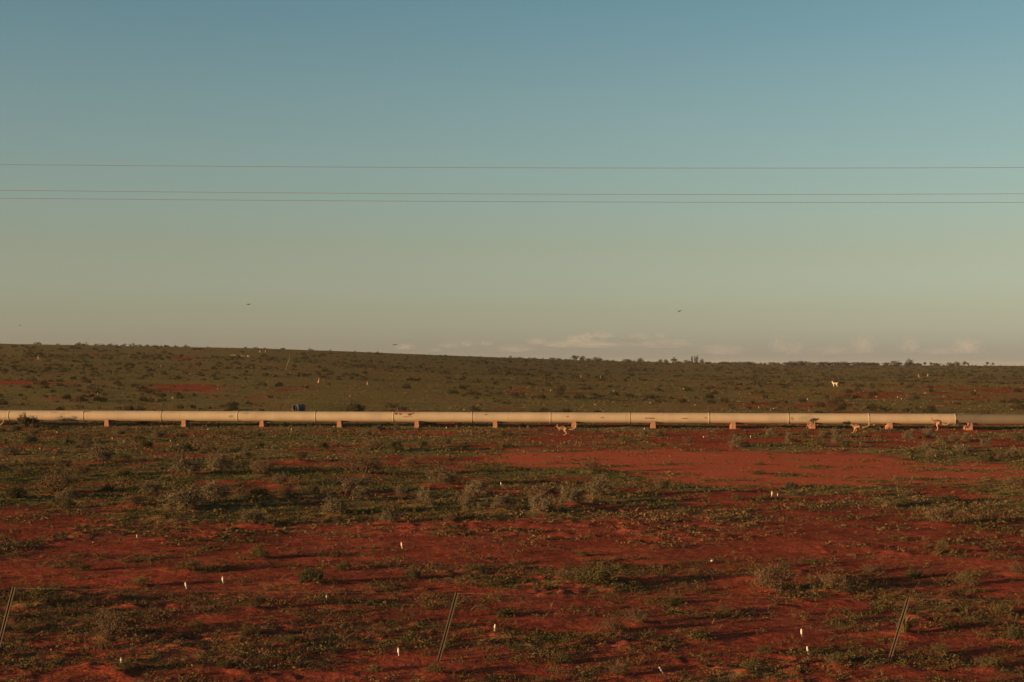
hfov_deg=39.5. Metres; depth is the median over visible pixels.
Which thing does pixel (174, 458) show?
bluebush shrub
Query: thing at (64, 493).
bluebush shrub
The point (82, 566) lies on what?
green shrub
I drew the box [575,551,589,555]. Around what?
green shrub
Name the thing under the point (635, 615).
dry shrub
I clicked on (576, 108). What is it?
sky
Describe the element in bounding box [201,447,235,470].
bluebush shrub
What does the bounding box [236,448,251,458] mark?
bluebush shrub
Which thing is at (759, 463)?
green shrub
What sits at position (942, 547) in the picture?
green shrub
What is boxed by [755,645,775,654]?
green shrub
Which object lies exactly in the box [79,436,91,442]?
dark shrub
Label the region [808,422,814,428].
concrete pier
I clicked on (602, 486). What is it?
bluebush shrub
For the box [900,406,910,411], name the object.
dark shrub
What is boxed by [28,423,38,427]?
dark shrub
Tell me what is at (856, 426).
kangaroo
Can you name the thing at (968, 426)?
concrete pier
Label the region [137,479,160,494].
bluebush shrub
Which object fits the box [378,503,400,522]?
bluebush shrub
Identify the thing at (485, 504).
bluebush shrub
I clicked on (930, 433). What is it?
bluebush shrub
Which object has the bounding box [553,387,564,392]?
plain shrub
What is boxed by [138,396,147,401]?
plain shrub
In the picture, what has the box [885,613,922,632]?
dry grass tussock
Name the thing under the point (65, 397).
plain shrub
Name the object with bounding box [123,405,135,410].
plain shrub
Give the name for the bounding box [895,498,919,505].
dark shrub
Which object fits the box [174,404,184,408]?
plain shrub
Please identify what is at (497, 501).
bluebush shrub
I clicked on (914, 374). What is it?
grass cover
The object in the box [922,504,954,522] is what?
dry shrub
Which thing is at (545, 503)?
bluebush shrub
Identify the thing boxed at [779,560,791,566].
green shrub
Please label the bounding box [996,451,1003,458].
dark shrub
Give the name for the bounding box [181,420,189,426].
concrete pier
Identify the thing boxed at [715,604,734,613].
dry shrub
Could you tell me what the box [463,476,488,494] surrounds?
bluebush shrub
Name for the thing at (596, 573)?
green shrub
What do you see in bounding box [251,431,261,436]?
dark shrub
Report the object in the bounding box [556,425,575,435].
kangaroo
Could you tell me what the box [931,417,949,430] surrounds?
kangaroo
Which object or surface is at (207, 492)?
bluebush shrub
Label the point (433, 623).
herb clumps
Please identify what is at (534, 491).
dry shrub
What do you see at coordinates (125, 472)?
dark shrub
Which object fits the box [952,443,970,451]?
bluebush shrub
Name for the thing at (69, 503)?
dark shrub
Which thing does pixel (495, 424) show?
concrete pier
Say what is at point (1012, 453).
bluebush shrub
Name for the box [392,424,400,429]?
bluebush shrub
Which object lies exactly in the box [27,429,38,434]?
bluebush shrub
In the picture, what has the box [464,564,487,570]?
green shrub
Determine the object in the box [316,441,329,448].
dark shrub
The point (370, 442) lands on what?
dry shrub
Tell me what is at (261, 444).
dark shrub
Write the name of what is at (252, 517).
bluebush shrub
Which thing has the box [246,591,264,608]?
dry shrub
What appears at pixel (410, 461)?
dry shrub
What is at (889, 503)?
dry shrub
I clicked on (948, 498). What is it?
dark shrub
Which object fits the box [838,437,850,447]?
dark shrub
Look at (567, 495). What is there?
bluebush shrub
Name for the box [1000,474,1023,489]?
dry shrub
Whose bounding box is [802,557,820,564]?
green shrub
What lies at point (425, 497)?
bluebush shrub
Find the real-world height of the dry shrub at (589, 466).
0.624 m
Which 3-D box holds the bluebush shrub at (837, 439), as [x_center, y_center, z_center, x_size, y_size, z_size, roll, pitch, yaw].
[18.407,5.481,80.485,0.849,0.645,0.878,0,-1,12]
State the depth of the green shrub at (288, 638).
22.30 m
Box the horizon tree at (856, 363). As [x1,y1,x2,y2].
[851,362,863,364]
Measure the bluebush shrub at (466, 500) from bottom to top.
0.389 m
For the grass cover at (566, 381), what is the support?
on the ground at (730, 468)
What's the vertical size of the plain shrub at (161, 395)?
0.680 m
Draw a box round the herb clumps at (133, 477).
[0,458,1023,555]
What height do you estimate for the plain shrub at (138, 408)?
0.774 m
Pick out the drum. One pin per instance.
(297, 407)
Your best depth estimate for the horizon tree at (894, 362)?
1077.75 m
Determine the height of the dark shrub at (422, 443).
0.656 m
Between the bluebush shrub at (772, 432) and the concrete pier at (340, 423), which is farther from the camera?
the concrete pier at (340, 423)
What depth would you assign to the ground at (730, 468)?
36.62 m
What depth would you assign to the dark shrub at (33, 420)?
99.80 m
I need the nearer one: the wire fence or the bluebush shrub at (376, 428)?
the wire fence
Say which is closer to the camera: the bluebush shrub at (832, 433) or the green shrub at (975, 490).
the green shrub at (975, 490)
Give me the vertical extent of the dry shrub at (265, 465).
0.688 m
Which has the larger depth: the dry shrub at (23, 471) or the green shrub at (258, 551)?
the dry shrub at (23, 471)
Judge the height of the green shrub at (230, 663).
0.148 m
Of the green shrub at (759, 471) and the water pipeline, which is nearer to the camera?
the green shrub at (759, 471)
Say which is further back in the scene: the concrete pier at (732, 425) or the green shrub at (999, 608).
the concrete pier at (732, 425)
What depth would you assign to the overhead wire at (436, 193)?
60.11 m
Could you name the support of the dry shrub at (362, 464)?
on the ground at (730, 468)
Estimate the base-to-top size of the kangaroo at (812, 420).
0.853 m
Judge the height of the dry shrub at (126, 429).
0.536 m
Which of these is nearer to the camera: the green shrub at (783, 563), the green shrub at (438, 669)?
the green shrub at (438, 669)
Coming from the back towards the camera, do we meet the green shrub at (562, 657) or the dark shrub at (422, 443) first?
the dark shrub at (422, 443)
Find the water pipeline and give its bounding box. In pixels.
[0,410,1023,424]
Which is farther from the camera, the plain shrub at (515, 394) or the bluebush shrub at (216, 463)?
the plain shrub at (515, 394)
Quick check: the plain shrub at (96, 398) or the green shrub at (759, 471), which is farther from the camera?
the plain shrub at (96, 398)
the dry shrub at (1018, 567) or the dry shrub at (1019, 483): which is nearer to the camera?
the dry shrub at (1018, 567)
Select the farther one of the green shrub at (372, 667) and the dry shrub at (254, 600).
the dry shrub at (254, 600)
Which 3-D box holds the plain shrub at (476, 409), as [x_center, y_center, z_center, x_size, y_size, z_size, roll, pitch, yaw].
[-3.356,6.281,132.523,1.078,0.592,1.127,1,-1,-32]
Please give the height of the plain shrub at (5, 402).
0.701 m
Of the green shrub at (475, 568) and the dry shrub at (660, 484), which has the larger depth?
the dry shrub at (660, 484)
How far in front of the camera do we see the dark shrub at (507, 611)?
24.88 m
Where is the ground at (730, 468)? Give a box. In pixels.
[0,344,1023,681]
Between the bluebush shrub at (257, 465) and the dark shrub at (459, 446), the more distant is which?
the dark shrub at (459, 446)
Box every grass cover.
[0,344,1021,381]
[0,357,1023,413]
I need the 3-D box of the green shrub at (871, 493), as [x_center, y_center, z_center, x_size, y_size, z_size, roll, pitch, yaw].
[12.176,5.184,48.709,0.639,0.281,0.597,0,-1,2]
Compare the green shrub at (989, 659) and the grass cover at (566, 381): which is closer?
the green shrub at (989, 659)
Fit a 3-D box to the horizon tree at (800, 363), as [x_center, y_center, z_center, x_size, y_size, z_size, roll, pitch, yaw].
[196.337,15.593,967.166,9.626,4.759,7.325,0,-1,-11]
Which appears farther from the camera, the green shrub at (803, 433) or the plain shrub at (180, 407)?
the plain shrub at (180, 407)
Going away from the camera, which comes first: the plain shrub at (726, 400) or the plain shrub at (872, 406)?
the plain shrub at (872, 406)
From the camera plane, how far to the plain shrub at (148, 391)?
169.13 m
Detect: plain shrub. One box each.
[0,399,8,404]
[40,383,49,388]
[60,394,71,399]
[74,394,87,401]
[91,395,102,400]
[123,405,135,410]
[133,406,144,410]
[135,421,149,423]
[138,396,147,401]
[145,389,155,393]
[156,393,166,397]
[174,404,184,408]
[175,392,184,398]
[223,402,234,406]
[384,402,398,407]
[401,383,411,388]
[466,387,476,394]
[469,406,481,410]
[509,391,518,396]
[535,394,545,399]
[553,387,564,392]
[560,408,571,411]
[706,399,715,403]
[719,397,729,402]
[815,401,825,407]
[834,396,844,401]
[834,402,847,409]
[865,402,876,409]
[868,390,877,395]
[875,405,887,409]
[923,404,937,412]
[1015,403,1023,409]
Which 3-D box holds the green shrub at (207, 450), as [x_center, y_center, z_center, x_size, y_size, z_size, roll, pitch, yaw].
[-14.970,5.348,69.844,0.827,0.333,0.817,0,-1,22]
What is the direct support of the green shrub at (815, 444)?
on the ground at (730, 468)
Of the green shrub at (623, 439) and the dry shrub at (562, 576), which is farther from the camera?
the green shrub at (623, 439)
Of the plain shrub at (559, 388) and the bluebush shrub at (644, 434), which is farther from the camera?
the plain shrub at (559, 388)
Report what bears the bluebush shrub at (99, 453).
on the ground at (730, 468)
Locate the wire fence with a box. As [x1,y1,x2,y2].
[0,587,1023,660]
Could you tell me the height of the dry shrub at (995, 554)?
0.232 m
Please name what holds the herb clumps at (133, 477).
on the ground at (730, 468)
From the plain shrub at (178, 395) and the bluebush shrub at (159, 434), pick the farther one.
the plain shrub at (178, 395)
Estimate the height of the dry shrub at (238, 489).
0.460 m
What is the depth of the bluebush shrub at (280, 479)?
51.01 m
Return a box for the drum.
[292,404,304,410]
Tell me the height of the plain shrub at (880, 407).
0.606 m
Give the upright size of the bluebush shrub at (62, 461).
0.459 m
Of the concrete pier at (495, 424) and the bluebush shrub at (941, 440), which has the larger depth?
the concrete pier at (495, 424)
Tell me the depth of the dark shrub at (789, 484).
51.26 m
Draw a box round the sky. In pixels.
[0,0,1023,365]
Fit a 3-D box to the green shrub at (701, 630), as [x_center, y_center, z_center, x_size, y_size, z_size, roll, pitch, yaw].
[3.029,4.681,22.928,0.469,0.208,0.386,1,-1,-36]
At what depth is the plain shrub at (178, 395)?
155.59 m
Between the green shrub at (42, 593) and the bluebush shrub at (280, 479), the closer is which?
the green shrub at (42, 593)
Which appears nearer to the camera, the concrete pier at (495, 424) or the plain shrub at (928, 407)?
the concrete pier at (495, 424)
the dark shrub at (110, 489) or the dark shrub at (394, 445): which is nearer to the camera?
the dark shrub at (110, 489)
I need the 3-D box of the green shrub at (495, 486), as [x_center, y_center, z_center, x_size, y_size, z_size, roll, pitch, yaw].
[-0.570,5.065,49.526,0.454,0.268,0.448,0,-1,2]
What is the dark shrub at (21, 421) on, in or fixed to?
on the ground at (730, 468)
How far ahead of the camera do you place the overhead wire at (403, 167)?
60.12 m
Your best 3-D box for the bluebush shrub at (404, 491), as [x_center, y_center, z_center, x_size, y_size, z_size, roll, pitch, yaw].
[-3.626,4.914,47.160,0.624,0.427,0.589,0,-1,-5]
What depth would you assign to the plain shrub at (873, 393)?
197.35 m
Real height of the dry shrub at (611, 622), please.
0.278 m
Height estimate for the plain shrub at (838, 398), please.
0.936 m
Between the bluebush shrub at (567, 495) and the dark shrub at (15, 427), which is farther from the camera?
the dark shrub at (15, 427)
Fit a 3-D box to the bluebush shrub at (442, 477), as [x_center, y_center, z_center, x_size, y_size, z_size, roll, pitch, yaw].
[-2.425,4.809,51.995,1.400,0.832,1.342,0,-1,27]
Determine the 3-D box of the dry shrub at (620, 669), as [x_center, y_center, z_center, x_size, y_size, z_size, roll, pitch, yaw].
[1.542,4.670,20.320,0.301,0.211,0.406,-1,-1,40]
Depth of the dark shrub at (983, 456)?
65.96 m
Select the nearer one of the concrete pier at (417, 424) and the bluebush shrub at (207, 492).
the bluebush shrub at (207, 492)
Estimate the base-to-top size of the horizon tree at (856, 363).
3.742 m
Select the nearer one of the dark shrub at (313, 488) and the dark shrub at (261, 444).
the dark shrub at (313, 488)
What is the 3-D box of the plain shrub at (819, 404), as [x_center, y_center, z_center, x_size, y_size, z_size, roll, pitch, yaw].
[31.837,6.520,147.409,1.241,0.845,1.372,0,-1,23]
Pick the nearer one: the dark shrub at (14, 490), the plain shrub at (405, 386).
the dark shrub at (14, 490)
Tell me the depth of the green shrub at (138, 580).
28.07 m
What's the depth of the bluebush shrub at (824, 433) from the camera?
87.02 m
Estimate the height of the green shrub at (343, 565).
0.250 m
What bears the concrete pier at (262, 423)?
on the ground at (730, 468)
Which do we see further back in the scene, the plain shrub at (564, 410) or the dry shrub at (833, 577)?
the plain shrub at (564, 410)
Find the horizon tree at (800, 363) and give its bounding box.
[794,361,807,364]
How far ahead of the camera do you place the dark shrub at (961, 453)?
69.27 m
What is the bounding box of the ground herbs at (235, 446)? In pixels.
[0,409,1023,463]
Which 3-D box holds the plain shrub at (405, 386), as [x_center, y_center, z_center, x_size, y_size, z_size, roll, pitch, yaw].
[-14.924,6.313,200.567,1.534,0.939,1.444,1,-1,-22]
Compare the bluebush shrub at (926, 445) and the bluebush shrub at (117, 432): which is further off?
the bluebush shrub at (117, 432)
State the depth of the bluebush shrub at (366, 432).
88.20 m
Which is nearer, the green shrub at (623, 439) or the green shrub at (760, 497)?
the green shrub at (760, 497)
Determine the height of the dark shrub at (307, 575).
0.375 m
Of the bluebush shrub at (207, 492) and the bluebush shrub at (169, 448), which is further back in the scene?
the bluebush shrub at (169, 448)
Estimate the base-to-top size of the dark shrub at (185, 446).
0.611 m
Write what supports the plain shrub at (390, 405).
on the ground at (730, 468)
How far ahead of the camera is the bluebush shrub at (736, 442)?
76.21 m
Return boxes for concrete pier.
[104,420,112,426]
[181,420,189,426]
[259,420,266,426]
[337,420,343,426]
[414,421,420,427]
[493,421,497,427]
[650,422,655,428]
[730,422,735,428]
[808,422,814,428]
[885,423,892,429]
[963,423,972,429]
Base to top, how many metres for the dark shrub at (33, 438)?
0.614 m
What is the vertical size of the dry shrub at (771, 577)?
0.537 m
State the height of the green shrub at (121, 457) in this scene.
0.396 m
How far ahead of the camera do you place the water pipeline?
99.60 m
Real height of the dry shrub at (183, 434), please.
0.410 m
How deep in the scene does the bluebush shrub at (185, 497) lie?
42.75 m
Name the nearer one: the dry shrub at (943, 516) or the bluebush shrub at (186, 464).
the dry shrub at (943, 516)
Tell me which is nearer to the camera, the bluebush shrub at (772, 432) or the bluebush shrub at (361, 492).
the bluebush shrub at (361, 492)
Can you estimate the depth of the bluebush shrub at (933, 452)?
69.24 m
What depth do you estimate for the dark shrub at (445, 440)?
79.44 m
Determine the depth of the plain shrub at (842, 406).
139.83 m
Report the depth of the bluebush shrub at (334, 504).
41.62 m
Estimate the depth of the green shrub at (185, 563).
29.89 m
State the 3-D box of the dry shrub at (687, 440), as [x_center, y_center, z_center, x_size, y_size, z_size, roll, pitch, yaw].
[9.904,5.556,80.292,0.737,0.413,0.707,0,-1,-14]
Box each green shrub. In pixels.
[7,620,33,633]
[26,580,59,602]
[69,560,95,570]
[110,658,137,671]
[115,452,132,459]
[129,574,150,585]
[174,558,204,570]
[184,620,204,627]
[200,447,213,452]
[214,659,238,668]
[238,621,265,634]
[248,544,267,556]
[278,634,299,644]
[330,560,352,570]
[365,662,383,672]
[424,662,447,672]
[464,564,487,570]
[490,483,501,489]
[498,441,509,447]
[518,489,530,496]
[549,650,575,662]
[570,558,617,584]
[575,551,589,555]
[618,437,630,441]
[666,596,687,603]
[688,626,709,638]
[732,494,743,499]
[751,469,766,474]
[752,461,766,464]
[755,493,769,499]
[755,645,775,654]
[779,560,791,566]
[800,427,808,437]
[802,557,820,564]
[811,439,826,446]
[825,651,845,665]
[857,488,877,496]
[930,640,952,652]
[934,536,949,552]
[953,568,981,584]
[969,486,984,493]
[977,654,1002,668]
[991,602,1011,613]
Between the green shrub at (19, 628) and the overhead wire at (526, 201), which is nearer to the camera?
the green shrub at (19, 628)
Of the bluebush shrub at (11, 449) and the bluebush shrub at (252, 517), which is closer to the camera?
the bluebush shrub at (252, 517)
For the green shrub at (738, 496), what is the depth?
46.70 m
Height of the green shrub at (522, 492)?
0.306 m
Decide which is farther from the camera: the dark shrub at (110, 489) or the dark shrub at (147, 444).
the dark shrub at (147, 444)
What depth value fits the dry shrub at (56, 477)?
48.35 m
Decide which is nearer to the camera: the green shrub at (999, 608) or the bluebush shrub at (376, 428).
the green shrub at (999, 608)
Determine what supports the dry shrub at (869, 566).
on the ground at (730, 468)
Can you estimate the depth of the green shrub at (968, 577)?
28.52 m
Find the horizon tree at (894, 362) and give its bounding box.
[890,360,901,364]
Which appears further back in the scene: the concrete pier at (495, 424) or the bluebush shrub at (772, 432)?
the concrete pier at (495, 424)
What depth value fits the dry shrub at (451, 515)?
39.69 m
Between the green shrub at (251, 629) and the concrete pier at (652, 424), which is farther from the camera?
the concrete pier at (652, 424)
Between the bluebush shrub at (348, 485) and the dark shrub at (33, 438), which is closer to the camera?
the bluebush shrub at (348, 485)
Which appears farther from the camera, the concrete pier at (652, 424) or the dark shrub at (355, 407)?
the dark shrub at (355, 407)
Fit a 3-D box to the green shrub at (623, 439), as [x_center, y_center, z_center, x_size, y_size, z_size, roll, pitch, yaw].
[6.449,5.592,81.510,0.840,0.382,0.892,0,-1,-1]
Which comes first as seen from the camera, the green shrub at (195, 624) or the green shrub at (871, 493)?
the green shrub at (195, 624)
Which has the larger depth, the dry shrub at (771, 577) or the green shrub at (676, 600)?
the dry shrub at (771, 577)
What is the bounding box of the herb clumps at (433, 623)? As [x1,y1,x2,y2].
[0,550,1023,681]
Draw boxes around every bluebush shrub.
[0,443,22,455]
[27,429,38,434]
[54,483,78,499]
[55,458,71,466]
[83,441,114,461]
[113,427,123,433]
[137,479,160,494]
[153,429,163,437]
[155,481,212,509]
[166,446,177,450]
[167,454,202,474]
[171,453,184,460]
[194,475,229,501]
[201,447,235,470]
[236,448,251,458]
[237,504,263,523]
[249,461,260,470]
[268,471,288,484]
[319,492,351,512]
[336,474,370,491]
[351,482,372,499]
[361,429,371,435]
[372,424,383,430]
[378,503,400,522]
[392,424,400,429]
[394,484,410,494]
[415,485,435,503]
[425,461,461,484]
[459,494,473,505]
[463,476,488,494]
[475,499,489,509]
[489,489,512,508]
[529,485,556,511]
[559,483,585,502]
[585,472,612,494]
[637,429,648,436]
[726,436,745,447]
[765,428,775,434]
[784,431,793,441]
[818,430,828,436]
[828,426,841,437]
[831,432,844,442]
[901,430,915,438]
[902,490,912,494]
[920,426,938,437]
[920,440,934,448]
[924,448,940,456]
[935,434,949,442]
[947,434,960,440]
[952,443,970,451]
[960,432,971,441]
[980,436,992,446]
[1004,447,1021,457]
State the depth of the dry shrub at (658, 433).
89.31 m
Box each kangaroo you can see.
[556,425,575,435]
[806,417,818,427]
[851,423,869,432]
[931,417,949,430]
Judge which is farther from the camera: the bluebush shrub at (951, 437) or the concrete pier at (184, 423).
the concrete pier at (184, 423)
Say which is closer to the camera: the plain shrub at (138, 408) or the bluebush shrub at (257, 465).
the bluebush shrub at (257, 465)
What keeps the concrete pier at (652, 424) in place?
on the ground at (730, 468)
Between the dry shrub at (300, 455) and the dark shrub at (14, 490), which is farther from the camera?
the dry shrub at (300, 455)
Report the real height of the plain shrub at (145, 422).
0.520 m
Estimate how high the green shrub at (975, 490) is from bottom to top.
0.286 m
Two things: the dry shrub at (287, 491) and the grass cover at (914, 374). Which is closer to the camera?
the dry shrub at (287, 491)
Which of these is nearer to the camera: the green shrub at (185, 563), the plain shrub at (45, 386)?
the green shrub at (185, 563)
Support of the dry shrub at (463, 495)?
on the ground at (730, 468)
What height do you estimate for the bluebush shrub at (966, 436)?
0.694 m
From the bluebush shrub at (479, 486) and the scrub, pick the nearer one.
the bluebush shrub at (479, 486)
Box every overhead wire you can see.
[0,164,1023,167]
[16,190,845,194]
[19,198,1023,202]
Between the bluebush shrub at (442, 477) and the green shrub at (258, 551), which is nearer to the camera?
the green shrub at (258, 551)
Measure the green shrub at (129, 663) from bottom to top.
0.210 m
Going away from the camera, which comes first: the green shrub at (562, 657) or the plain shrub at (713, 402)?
the green shrub at (562, 657)
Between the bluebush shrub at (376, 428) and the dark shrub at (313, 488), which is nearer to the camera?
the dark shrub at (313, 488)
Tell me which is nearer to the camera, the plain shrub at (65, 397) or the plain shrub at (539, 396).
the plain shrub at (65, 397)
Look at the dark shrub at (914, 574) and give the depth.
29.67 m
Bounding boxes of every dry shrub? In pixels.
[12,466,32,474]
[38,467,81,491]
[73,462,92,473]
[76,439,92,446]
[89,606,128,637]
[121,493,144,503]
[122,427,132,431]
[174,431,187,436]
[230,484,248,496]
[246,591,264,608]
[248,457,278,474]
[277,480,294,496]
[293,447,307,459]
[337,453,383,473]
[361,438,385,449]
[400,457,416,463]
[442,512,461,520]
[459,491,472,497]
[524,487,541,496]
[555,569,574,581]
[581,458,600,470]
[599,617,627,632]
[605,663,631,675]
[621,606,652,622]
[652,476,669,487]
[653,430,663,435]
[682,437,692,442]
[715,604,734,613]
[749,563,795,586]
[817,566,848,588]
[859,563,879,572]
[883,500,899,507]
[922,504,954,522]
[987,550,1000,556]
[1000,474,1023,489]
[1009,561,1023,573]
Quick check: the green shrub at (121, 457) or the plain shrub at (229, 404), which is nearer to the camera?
the green shrub at (121, 457)
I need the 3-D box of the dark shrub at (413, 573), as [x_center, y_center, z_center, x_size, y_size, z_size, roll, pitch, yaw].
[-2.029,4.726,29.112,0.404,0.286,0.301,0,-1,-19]
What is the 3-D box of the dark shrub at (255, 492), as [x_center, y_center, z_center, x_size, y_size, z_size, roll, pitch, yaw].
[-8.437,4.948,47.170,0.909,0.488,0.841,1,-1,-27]
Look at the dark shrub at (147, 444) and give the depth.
73.94 m
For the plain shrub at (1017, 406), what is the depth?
141.29 m
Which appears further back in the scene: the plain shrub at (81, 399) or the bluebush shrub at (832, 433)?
the plain shrub at (81, 399)
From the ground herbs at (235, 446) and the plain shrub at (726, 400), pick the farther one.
the plain shrub at (726, 400)
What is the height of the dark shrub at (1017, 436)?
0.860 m
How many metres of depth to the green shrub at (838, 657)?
20.70 m
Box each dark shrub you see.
[3,483,26,498]
[11,424,21,429]
[16,410,30,426]
[21,434,37,443]
[23,415,37,426]
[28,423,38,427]
[62,497,76,506]
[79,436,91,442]
[101,483,113,491]
[117,469,130,475]
[132,435,145,441]
[136,438,153,448]
[176,441,192,450]
[244,484,271,496]
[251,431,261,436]
[253,441,263,447]
[295,565,326,583]
[305,480,320,493]
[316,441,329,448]
[340,399,365,411]
[384,434,402,451]
[404,567,421,578]
[416,437,428,446]
[439,436,451,443]
[453,443,467,448]
[497,607,514,617]
[783,481,798,487]
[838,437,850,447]
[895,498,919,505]
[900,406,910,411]
[904,566,926,578]
[929,494,963,502]
[958,449,965,455]
[975,452,996,460]
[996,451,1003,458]
[1004,624,1023,639]
[1010,428,1023,440]
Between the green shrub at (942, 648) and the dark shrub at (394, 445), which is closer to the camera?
the green shrub at (942, 648)
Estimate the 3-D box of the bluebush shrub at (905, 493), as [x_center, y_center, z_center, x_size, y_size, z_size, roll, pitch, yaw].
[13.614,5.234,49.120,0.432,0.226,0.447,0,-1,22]
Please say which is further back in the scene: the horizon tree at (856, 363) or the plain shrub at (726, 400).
the horizon tree at (856, 363)
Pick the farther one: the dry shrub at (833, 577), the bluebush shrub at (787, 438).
the bluebush shrub at (787, 438)
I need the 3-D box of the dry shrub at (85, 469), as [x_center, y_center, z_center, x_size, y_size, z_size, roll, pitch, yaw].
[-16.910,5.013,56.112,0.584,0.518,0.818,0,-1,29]
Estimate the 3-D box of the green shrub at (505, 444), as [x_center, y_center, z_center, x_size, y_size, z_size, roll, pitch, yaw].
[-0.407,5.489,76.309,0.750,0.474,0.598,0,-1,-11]
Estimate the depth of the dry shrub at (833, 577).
27.67 m
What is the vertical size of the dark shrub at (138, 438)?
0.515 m
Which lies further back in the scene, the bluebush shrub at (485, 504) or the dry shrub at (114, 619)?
the bluebush shrub at (485, 504)
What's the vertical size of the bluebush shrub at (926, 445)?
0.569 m
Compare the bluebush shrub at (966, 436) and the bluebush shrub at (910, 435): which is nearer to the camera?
the bluebush shrub at (966, 436)
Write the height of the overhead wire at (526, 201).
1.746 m
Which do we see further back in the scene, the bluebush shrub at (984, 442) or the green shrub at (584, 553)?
the bluebush shrub at (984, 442)
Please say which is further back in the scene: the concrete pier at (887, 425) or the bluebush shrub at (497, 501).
the concrete pier at (887, 425)
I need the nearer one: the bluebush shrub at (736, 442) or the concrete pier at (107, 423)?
the bluebush shrub at (736, 442)
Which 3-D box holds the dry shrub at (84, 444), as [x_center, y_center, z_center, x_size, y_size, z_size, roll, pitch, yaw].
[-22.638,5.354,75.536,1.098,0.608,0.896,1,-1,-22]
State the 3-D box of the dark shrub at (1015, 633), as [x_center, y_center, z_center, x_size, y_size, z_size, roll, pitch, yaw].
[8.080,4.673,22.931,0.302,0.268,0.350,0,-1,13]
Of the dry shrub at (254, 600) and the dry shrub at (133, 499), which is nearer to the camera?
the dry shrub at (254, 600)
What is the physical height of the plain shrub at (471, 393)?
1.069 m
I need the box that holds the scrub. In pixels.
[0,341,1023,487]

